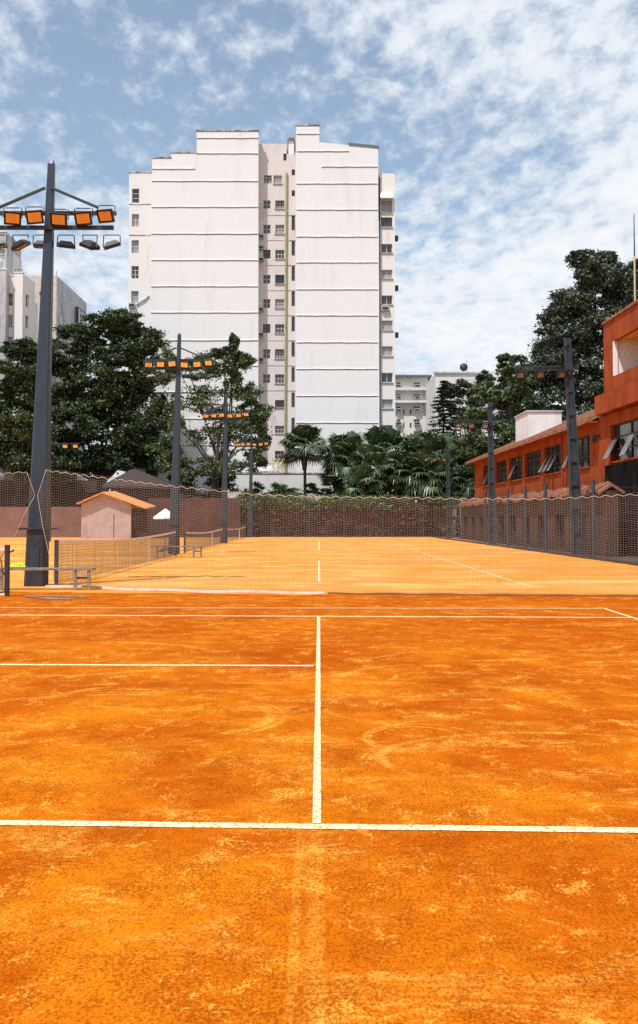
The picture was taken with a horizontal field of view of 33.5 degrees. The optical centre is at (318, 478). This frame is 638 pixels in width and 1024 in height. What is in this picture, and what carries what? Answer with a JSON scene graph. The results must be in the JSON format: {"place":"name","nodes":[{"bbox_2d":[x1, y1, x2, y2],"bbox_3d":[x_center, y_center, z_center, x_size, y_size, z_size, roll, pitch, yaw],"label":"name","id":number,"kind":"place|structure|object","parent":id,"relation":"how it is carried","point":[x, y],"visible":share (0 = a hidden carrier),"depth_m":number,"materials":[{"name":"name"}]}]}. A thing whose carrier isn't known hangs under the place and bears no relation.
{"place":"outdoors","nodes":[
{"label":"outdoors","id":0,"kind":"place"},
{"bbox_2d":[0,231,37,479],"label":"apartment building","id":1,"kind":"structure","parent":0,"point":[18,312],"depth_m":119.11,"materials":[{"name":"grey paint"}]},
{"bbox_2d":[27,271,86,479],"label":"apartment building","id":2,"kind":"structure","parent":0,"point":[69,305],"depth_m":136.54,"materials":[{"name":"white concrete"}]},
{"bbox_2d":[74,307,86,479],"bbox_3d":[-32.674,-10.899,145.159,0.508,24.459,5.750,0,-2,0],"label":"apartment building","id":3,"kind":"structure","parent":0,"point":[79,312],"depth_m":143.67,"materials":[{"name":"white paint"}]},
{"bbox_2d":[76,491,155,537],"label":"shed","id":4,"kind":"structure","parent":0,"point":[107,517],"depth_m":97.95,"materials":[{"name":"paint"}]},
{"bbox_2d":[102,469,181,535],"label":"house","id":5,"kind":"structure","parent":0,"point":[134,475],"depth_m":108.03,"materials":[{"name":"grey paint"}]},
{"bbox_2d":[242,465,278,472],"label":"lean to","id":6,"kind":"object","parent":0,"point":[267,469],"visible":0.52,"depth_m":122.82,"materials":[{"name":"white"}]},
{"bbox_2d":[227,473,401,501],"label":"garden wall","id":7,"kind":"structure","parent":0,"point":[292,480],"depth_m":121.08,"materials":[{"name":"white paint"}]},
{"bbox_2d":[0,591,637,1023],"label":"clay court","id":8,"kind":"object","parent":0,"point":[480,711],"visible":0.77,"depth_m":6.21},
{"bbox_2d":[0,545,13,595],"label":"tennis net","id":9,"kind":"object","parent":8,"relation":"on","point":[6,571],"visible":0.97,"depth_m":23.50,"materials":[{"name":"grey"}]},
{"bbox_2d":[26,595,70,599],"bbox_3d":[-5.881,2.542,22.628,1.571,0.029,0.244,-2,-3,40],"label":"stick","id":10,"kind":"object","parent":8,"relation":"on","point":[49,598],"visible":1,"depth_m":22.35,"materials":[{"name":"grey wood"}]},
{"bbox_2d":[25,595,87,597],"bbox_3d":[-5.726,2.561,23.110,1.484,0.029,0.034,-1,-2,13],"label":"stick","id":11,"kind":"object","parent":8,"relation":"on","point":[54,596],"visible":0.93,"depth_m":23.14,"materials":[{"name":"grey wood"}]},
{"bbox_2d":[0,664,313,665],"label":"court line","id":12,"kind":"object","parent":8,"relation":"on","point":[157,664],"visible":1,"depth_m":12.38,"materials":[{"name":"white paint"}]},
{"bbox_2d":[313,616,320,822],"bbox_3d":[-0.009,2.164,12.234,0.060,0.001,12.672,0,-2,0],"label":"court line","id":13,"kind":"object","parent":8,"relation":"on","point":[317,782],"visible":1,"depth_m":7.93,"materials":[{"name":"white paint"}]},
{"bbox_2d":[0,820,637,832],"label":"court line","id":14,"kind":"object","parent":8,"relation":"on","point":[338,826],"visible":1,"depth_m":5.83,"materials":[{"name":"white paint"}]},
{"bbox_2d":[57,615,630,617],"bbox_3d":[-1.813,2.415,18.678,14.451,0.001,0.140,0,-2,3],"label":"court line","id":15,"kind":"object","parent":8,"relation":"on","point":[328,616],"visible":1,"depth_m":18.54,"materials":[{"name":"white paint"}]},
{"bbox_2d":[0,537,637,594],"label":"dry clay court","id":16,"kind":"object","parent":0,"point":[18,546],"visible":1,"depth_m":36.36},
{"bbox_2d":[0,472,34,561],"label":"divider net","id":17,"kind":"object","parent":16,"relation":"on","point":[12,478],"visible":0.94,"depth_m":27.00,"materials":[{"name":"beige fabric"}]},
{"bbox_2d":[0,507,80,536],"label":"court wall","id":18,"kind":"structure","parent":16,"relation":"on","point":[6,512],"depth_m":104.42,"materials":[{"name":"brown brick"}]},
{"bbox_2d":[0,568,95,589],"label":"bench","id":19,"kind":"object","parent":16,"relation":"on","point":[88,577],"visible":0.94,"depth_m":25.62,"materials":[{"name":"grey wood"}]},
{"bbox_2d":[0,160,120,585],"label":"floodlight pole","id":20,"kind":"object","parent":16,"relation":"on","point":[37,554],"visible":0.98,"depth_m":27.35,"materials":[{"name":"grey metal"}]},
{"bbox_2d":[48,426,80,541],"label":"floodlight pole","id":21,"kind":"object","parent":16,"relation":"on","point":[74,445],"visible":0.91,"depth_m":83.90,"materials":[{"name":"grey metal"}]},
{"bbox_2d":[54,531,176,584],"bbox_3d":[-6.750,2.613,38.578,0.100,1.200,22.800,0,-2,0],"label":"net","id":22,"kind":"object","parent":16,"relation":"on","point":[95,554],"visible":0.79,"depth_m":34.12,"materials":[{"name":"brown"}]},
{"bbox_2d":[153,509,169,550],"bbox_3d":[-8.550,2.788,58.936,1.256,2.396,1.256,1,-2,-22],"label":"parasol","id":23,"kind":"object","parent":16,"relation":"on","point":[160,516],"visible":0.46,"depth_m":58.58,"materials":[{"name":"white fabric"}]},
{"bbox_2d":[152,546,203,557],"bbox_3d":[-6.422,3.306,47.908,2.402,0.542,0.440,0,-2,0],"label":"bench","id":24,"kind":"object","parent":16,"relation":"on","point":[194,551],"visible":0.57,"depth_m":47.71,"materials":[{"name":"grey wood"}]},
{"bbox_2d":[143,333,215,553],"bbox_3d":[-6.974,-1.766,53.116,3.567,11.140,1.109,0,-2,0],"label":"floodlight pole","id":25,"kind":"object","parent":16,"relation":"on","point":[179,363],"visible":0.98,"depth_m":52.97,"materials":[{"name":"grey metal"}]},
{"bbox_2d":[148,498,240,536],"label":"court wall","id":26,"kind":"structure","parent":16,"relation":"on","point":[157,524],"depth_m":105.04,"materials":[{"name":"brown paint"}]},
{"bbox_2d":[184,529,222,552],"bbox_3d":[-6.900,3.687,65.134,0.100,1.120,21.556,0,-2,0],"label":"net","id":27,"kind":"object","parent":16,"relation":"on","point":[212,538],"visible":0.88,"depth_m":63.31,"materials":[{"name":"grey"}]},
{"bbox_2d":[202,394,250,542],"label":"floodlight pole","id":28,"kind":"object","parent":16,"relation":"on","point":[225,414],"visible":1,"depth_m":77.42,"materials":[{"name":"grey metal"}]},
{"bbox_2d":[228,526,245,540],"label":"net","id":29,"kind":"object","parent":16,"relation":"on","point":[239,533],"visible":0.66,"depth_m":92.03,"materials":[{"name":"grey fabric"}]},
{"bbox_2d":[234,429,268,536],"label":"floodlight pole","id":30,"kind":"object","parent":16,"relation":"on","point":[250,444],"visible":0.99,"depth_m":104.91,"materials":[{"name":"grey metal"}]},
{"bbox_2d":[37,469,637,596],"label":"divider net","id":31,"kind":"object","parent":16,"relation":"on","point":[270,590],"visible":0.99,"depth_m":24.23,"materials":[{"name":"beige fabric"}]},
{"bbox_2d":[244,497,463,536],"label":"court fence","id":32,"kind":"object","parent":16,"relation":"on","point":[349,521],"visible":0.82,"depth_m":106.10,"materials":[{"name":"brown"}]},
{"bbox_2d":[424,444,451,537],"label":"floodlight pole","id":33,"kind":"object","parent":16,"relation":"on","point":[448,492],"visible":0.94,"depth_m":98.93,"materials":[{"name":"grey metal"}]},
{"bbox_2d":[455,402,496,543],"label":"floodlight pole","id":34,"kind":"object","parent":16,"relation":"on","point":[491,469],"visible":0.93,"depth_m":73.96,"materials":[{"name":"grey metal"}]},
{"bbox_2d":[432,480,637,565],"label":"court fence","id":35,"kind":"object","parent":16,"relation":"on","point":[545,546],"visible":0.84,"depth_m":58.01,"materials":[{"name":"grey metal"}]},
{"bbox_2d":[514,338,583,554],"bbox_3d":[10.774,-1.463,49.584,3.123,10.300,0.700,-1,-2,0],"label":"floodlight pole","id":36,"kind":"object","parent":16,"relation":"on","point":[573,457],"visible":0.97,"depth_m":49.58,"materials":[{"name":"grey metal"}]},
{"bbox_2d":[0,0,637,490],"label":"sky","id":37,"kind":"structure","parent":0,"point":[507,130],"materials":[{"name":"blue"}]},
{"bbox_2d":[395,375,431,501],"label":"apartment building","id":38,"kind":"structure","parent":0,"point":[410,404],"depth_m":175.55,"materials":[{"name":"grey"}]},
{"bbox_2d":[426,372,494,530],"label":"apartment building","id":39,"kind":"structure","parent":0,"point":[432,384],"depth_m":160.73,"materials":[{"name":"grey"}]},
{"bbox_2d":[472,373,513,445],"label":"apartment building","id":40,"kind":"structure","parent":0,"point":[496,376],"depth_m":150.64,"materials":[{"name":"grey"}]},
{"bbox_2d":[453,531,636,561],"bbox_3d":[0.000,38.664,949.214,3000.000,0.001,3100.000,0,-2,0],"label":"ground","id":41,"kind":"structure","parent":0,"point":[620,557],"depth_m":52.34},
{"bbox_2d":[0,337,89,506],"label":"broadleaf tree","id":42,"kind":"object","parent":41,"relation":"on","point":[17,390],"visible":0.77,"depth_m":109.06,"materials":[{"name":"green plant"}]},
{"bbox_2d":[0,480,108,506],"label":"house","id":43,"kind":"structure","parent":41,"relation":"on","point":[89,488],"depth_m":111.98,"materials":[{"name":"brown paint"}]},
{"bbox_2d":[31,307,172,481],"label":"broadleaf tree","id":44,"kind":"object","parent":41,"relation":"on","point":[115,390],"visible":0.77,"depth_m":118.15,"materials":[{"name":"green plant"}]},
{"bbox_2d":[166,465,240,497],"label":"shrub","id":45,"kind":"object","parent":41,"relation":"on","point":[190,492],"visible":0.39,"depth_m":111.19,"materials":[{"name":"green plant"}]},
{"bbox_2d":[150,332,276,497],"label":"broadleaf tree","id":46,"kind":"object","parent":41,"relation":"on","point":[232,358],"visible":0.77,"depth_m":109.83,"materials":[{"name":"green plant"}]},
{"bbox_2d":[127,124,398,497],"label":"apartment building","id":47,"kind":"structure","parent":41,"relation":"on","point":[267,254],"depth_m":126.26,"materials":[{"name":"paint"}]},
{"bbox_2d":[131,291,138,302],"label":"window","id":48,"kind":"structure","parent":47,"relation":"in","point":[135,294],"depth_m":126.91,"materials":[{"name":"grey glass"}]},
{"bbox_2d":[132,189,138,202],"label":"window","id":49,"kind":"structure","parent":47,"relation":"in","point":[135,192],"depth_m":127.37,"materials":[{"name":"grey glass"}]},
{"bbox_2d":[132,215,138,226],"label":"window","id":50,"kind":"structure","parent":47,"relation":"in","point":[135,218],"depth_m":127.25,"materials":[{"name":"grey glass"}]},
{"bbox_2d":[132,241,138,252],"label":"window","id":51,"kind":"structure","parent":47,"relation":"in","point":[135,244],"depth_m":127.16,"materials":[{"name":"grey glass"}]},
{"bbox_2d":[132,266,138,277],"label":"window","id":52,"kind":"structure","parent":47,"relation":"in","point":[135,269],"depth_m":127.00,"materials":[{"name":"grey glass"}]},
{"bbox_2d":[263,225,270,233],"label":"window","id":53,"kind":"structure","parent":47,"relation":"in","point":[266,228],"depth_m":127.97,"materials":[{"name":"grey glass"}]},
{"bbox_2d":[275,225,283,232],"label":"window","id":54,"kind":"structure","parent":47,"relation":"in","point":[278,228],"depth_m":127.97,"materials":[{"name":"grey glass"}]},
{"bbox_2d":[275,250,283,257],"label":"window","id":55,"kind":"structure","parent":47,"relation":"in","point":[278,253],"depth_m":127.86,"materials":[{"name":"grey glass"}]},
{"bbox_2d":[275,275,283,282],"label":"window","id":56,"kind":"structure","parent":47,"relation":"in","point":[278,278],"depth_m":127.75,"materials":[{"name":"grey glass"}]},
{"bbox_2d":[275,299,283,307],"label":"window","id":57,"kind":"structure","parent":47,"relation":"in","point":[279,303],"depth_m":127.62,"materials":[{"name":"grey glass"}]},
{"bbox_2d":[275,324,283,332],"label":"window","id":58,"kind":"structure","parent":47,"relation":"in","point":[279,328],"depth_m":127.50,"materials":[{"name":"grey glass"}]},
{"bbox_2d":[275,349,283,357],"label":"window","id":59,"kind":"structure","parent":47,"relation":"in","point":[279,353],"depth_m":127.41,"materials":[{"name":"grey glass"}]},
{"bbox_2d":[275,374,283,382],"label":"window","id":60,"kind":"structure","parent":47,"relation":"in","point":[279,378],"depth_m":127.28,"materials":[{"name":"grey glass"}]},
{"bbox_2d":[381,201,391,212],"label":"window","id":61,"kind":"structure","parent":47,"relation":"in","point":[386,206],"depth_m":127.34,"materials":[{"name":"grey glass"}]},
{"bbox_2d":[381,218,391,226],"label":"window","id":62,"kind":"structure","parent":47,"relation":"in","point":[385,222],"depth_m":127.28,"materials":[{"name":"grey glass"}]},
{"bbox_2d":[381,244,391,251],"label":"window","id":63,"kind":"structure","parent":47,"relation":"in","point":[384,247],"depth_m":127.13,"materials":[{"name":"grey glass"}]},
{"bbox_2d":[381,270,391,277],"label":"window","id":64,"kind":"structure","parent":47,"relation":"in","point":[384,273],"depth_m":127.03,"materials":[{"name":"grey glass"}]},
{"bbox_2d":[381,296,391,303],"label":"window","id":65,"kind":"structure","parent":47,"relation":"in","point":[384,299],"depth_m":126.91,"materials":[{"name":"grey glass"}]},
{"bbox_2d":[381,321,391,329],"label":"window","id":66,"kind":"structure","parent":47,"relation":"in","point":[385,325],"depth_m":126.78,"materials":[{"name":"grey glass"}]},
{"bbox_2d":[381,347,391,355],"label":"window","id":67,"kind":"structure","parent":47,"relation":"in","point":[385,351],"depth_m":126.66,"materials":[{"name":"grey glass"}]},
{"bbox_2d":[381,373,392,381],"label":"window","id":68,"kind":"structure","parent":47,"relation":"in","point":[385,377],"depth_m":126.54,"materials":[{"name":"grey glass"}]},
{"bbox_2d":[381,399,392,407],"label":"window","id":69,"kind":"structure","parent":47,"relation":"in","point":[385,403],"depth_m":126.41,"materials":[{"name":"grey glass"}]},
{"bbox_2d":[237,481,289,500],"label":"shrub","id":70,"kind":"object","parent":41,"relation":"on","point":[278,488],"visible":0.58,"depth_m":110.89,"materials":[{"name":"green plant"}]},
{"bbox_2d":[277,423,333,496],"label":"fan palm","id":71,"kind":"object","parent":41,"relation":"on","point":[304,435],"visible":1,"depth_m":112.36,"materials":[{"name":"green plant"}]},
{"bbox_2d":[283,480,361,496],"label":"shrub","id":72,"kind":"object","parent":41,"relation":"on","point":[313,489],"visible":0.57,"depth_m":112.72,"materials":[{"name":"green plant"}]},
{"bbox_2d":[316,461,344,494],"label":"fan palm","id":73,"kind":"object","parent":41,"relation":"on","point":[331,479],"visible":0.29,"depth_m":113.43,"materials":[{"name":"green plant"}]},
{"bbox_2d":[320,430,355,471],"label":"fan palm","id":74,"kind":"object","parent":41,"relation":"on","point":[334,438],"visible":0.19,"depth_m":116.26,"materials":[{"name":"green plant"}]},
{"bbox_2d":[240,502,451,536],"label":"end wall","id":75,"kind":"structure","parent":41,"relation":"on","point":[357,532],"depth_m":107.31,"materials":[{"name":"brown paint"}]},
{"bbox_2d":[232,489,471,535],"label":"climbing plant","id":76,"kind":"object","parent":75,"relation":"attached to","point":[367,503],"visible":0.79,"depth_m":106.94,"materials":[{"name":"green plant"}]},
{"bbox_2d":[322,432,375,490],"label":"fan palm","id":77,"kind":"object","parent":41,"relation":"on","point":[344,448],"visible":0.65,"depth_m":111.98,"materials":[{"name":"green plant"}]},
{"bbox_2d":[343,463,390,504],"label":"fan palm","id":78,"kind":"object","parent":41,"relation":"on","point":[358,473],"visible":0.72,"depth_m":108.21,"materials":[{"name":"green plant"}]},
{"bbox_2d":[343,443,394,494],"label":"fan palm","id":79,"kind":"object","parent":41,"relation":"on","point":[371,453],"visible":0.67,"depth_m":109.88,"materials":[{"name":"green plant"}]},
{"bbox_2d":[362,425,387,442],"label":"fan palm","id":80,"kind":"object","parent":41,"relation":"on","point":[367,436],"visible":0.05,"depth_m":117.71,"materials":[{"name":"green plant"}]},
{"bbox_2d":[368,427,411,496],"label":"fan palm","id":81,"kind":"object","parent":41,"relation":"on","point":[389,439],"visible":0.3,"depth_m":113.94,"materials":[{"name":"green plant"}]},
{"bbox_2d":[364,448,424,496],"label":"fan palm","id":82,"kind":"object","parent":41,"relation":"on","point":[391,462],"visible":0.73,"depth_m":108.64,"materials":[{"name":"green plant"}]},
{"bbox_2d":[396,433,430,501],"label":"fan palm","id":83,"kind":"object","parent":41,"relation":"on","point":[413,443],"visible":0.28,"depth_m":114.17,"materials":[{"name":"green plant"}]},
{"bbox_2d":[386,447,450,501],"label":"fan palm","id":84,"kind":"object","parent":41,"relation":"on","point":[416,461],"visible":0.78,"depth_m":108.37,"materials":[{"name":"green plant"}]},
{"bbox_2d":[415,430,434,438],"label":"fan palm","id":85,"kind":"object","parent":41,"relation":"on","point":[421,433],"visible":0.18,"depth_m":117.89,"materials":[{"name":"green plant"}]},
{"bbox_2d":[402,433,467,501],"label":"broadleaf tree","id":86,"kind":"object","parent":41,"relation":"on","point":[448,434],"visible":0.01,"depth_m":117.72,"materials":[{"name":"green plant"}]},
{"bbox_2d":[419,434,463,487],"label":"broadleaf tree","id":87,"kind":"object","parent":41,"relation":"on","point":[436,444],"visible":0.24,"depth_m":112.90,"materials":[{"name":"green plant"}]},
{"bbox_2d":[427,380,461,437],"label":"conifer","id":88,"kind":"object","parent":41,"relation":"on","point":[443,405],"visible":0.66,"depth_m":126.12,"materials":[{"name":"green plant"}]},
{"bbox_2d":[420,458,471,498],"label":"fan palm","id":89,"kind":"object","parent":41,"relation":"on","point":[438,468],"visible":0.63,"depth_m":107.80,"materials":[{"name":"green plant"}]},
{"bbox_2d":[442,442,474,535],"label":"fan palm","id":90,"kind":"object","parent":41,"relation":"on","point":[453,453],"visible":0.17,"depth_m":111.39,"materials":[{"name":"green plant"}]},
{"bbox_2d":[444,465,474,503],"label":"fan palm","id":91,"kind":"object","parent":41,"relation":"on","point":[468,475],"visible":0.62,"depth_m":107.81,"materials":[{"name":"green plant"}]},
{"bbox_2d":[437,369,496,436],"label":"broadleaf tree","id":92,"kind":"object","parent":41,"relation":"on","point":[460,392],"visible":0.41,"depth_m":129.84,"materials":[{"name":"green plant"}]},
{"bbox_2d":[449,352,540,464],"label":"broadleaf tree","id":93,"kind":"object","parent":41,"relation":"on","point":[502,398],"visible":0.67,"depth_m":103.68,"materials":[{"name":"green plant"}]},
{"bbox_2d":[458,481,624,556],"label":"wall","id":94,"kind":"structure","parent":41,"relation":"on","point":[609,488],"depth_m":59.56,"materials":[{"name":"black"}]},
{"bbox_2d":[493,248,637,437],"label":"broadleaf tree","id":95,"kind":"object","parent":41,"relation":"on","point":[607,276],"visible":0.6,"depth_m":111.37,"materials":[{"name":"green plant"}]},
{"bbox_2d":[625,258,637,272],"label":"broadleaf tree","id":96,"kind":"object","parent":41,"relation":"on","point":[630,264],"visible":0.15,"depth_m":118.71,"materials":[{"name":"green plant"}]},
{"bbox_2d":[465,299,637,555],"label":"club building","id":97,"kind":"structure","parent":0,"point":[607,430],"depth_m":55.70,"materials":[{"name":"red paint"}]},
{"bbox_2d":[483,466,487,484],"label":"window","id":98,"kind":"structure","parent":97,"relation":"in","point":[485,481],"depth_m":90.50,"materials":[{"name":"grey glass"}]},
{"bbox_2d":[498,460,505,482],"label":"window","id":99,"kind":"structure","parent":97,"relation":"in","point":[501,465],"depth_m":83.70,"materials":[{"name":"grey glass"}]},
{"bbox_2d":[508,455,521,479],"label":"window","id":100,"kind":"structure","parent":97,"relation":"in","point":[516,472],"depth_m":77.90,"materials":[{"name":"grey glass"}]},
{"bbox_2d":[527,450,540,476],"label":"window","id":101,"kind":"structure","parent":97,"relation":"in","point":[533,459],"depth_m":72.43,"materials":[{"name":"grey glass"}]},
{"bbox_2d":[514,410,562,441],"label":"water tank","id":102,"kind":"object","parent":97,"relation":"on","point":[529,423],"visible":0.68,"depth_m":80.24,"materials":[{"name":"white concrete"}]},
{"bbox_2d":[538,444,560,472],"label":"window","id":103,"kind":"structure","parent":97,"relation":"in","point":[553,459],"depth_m":66.27,"materials":[{"name":"grey"}]},
{"bbox_2d":[562,435,589,467],"bbox_3d":[14.572,-1.463,59.709,0.648,1.710,4.934,0,-2,-1],"label":"window","id":104,"kind":"structure","parent":97,"relation":"in","point":[584,442],"depth_m":59.51,"materials":[{"name":"grey"}]},
{"bbox_2d":[603,419,637,460],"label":"window","id":105,"kind":"structure","parent":97,"relation":"in","point":[625,441],"depth_m":51.60,"materials":[{"name":"grey"}]},
{"bbox_2d":[605,460,637,554],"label":"shade cloth","id":106,"kind":"object","parent":97,"relation":"attached to","point":[623,476],"visible":0.65,"depth_m":50.21,"materials":[{"name":"black fabric"}]},
{"bbox_2d":[634,220,635,300],"bbox_3d":[15.049,-10.387,50.527,0.090,4.572,0.078,0,-2,0],"label":"antenna","id":107,"kind":"object","parent":97,"relation":"on","point":[634,267],"visible":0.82,"depth_m":50.48,"materials":[{"name":"beige metal"}]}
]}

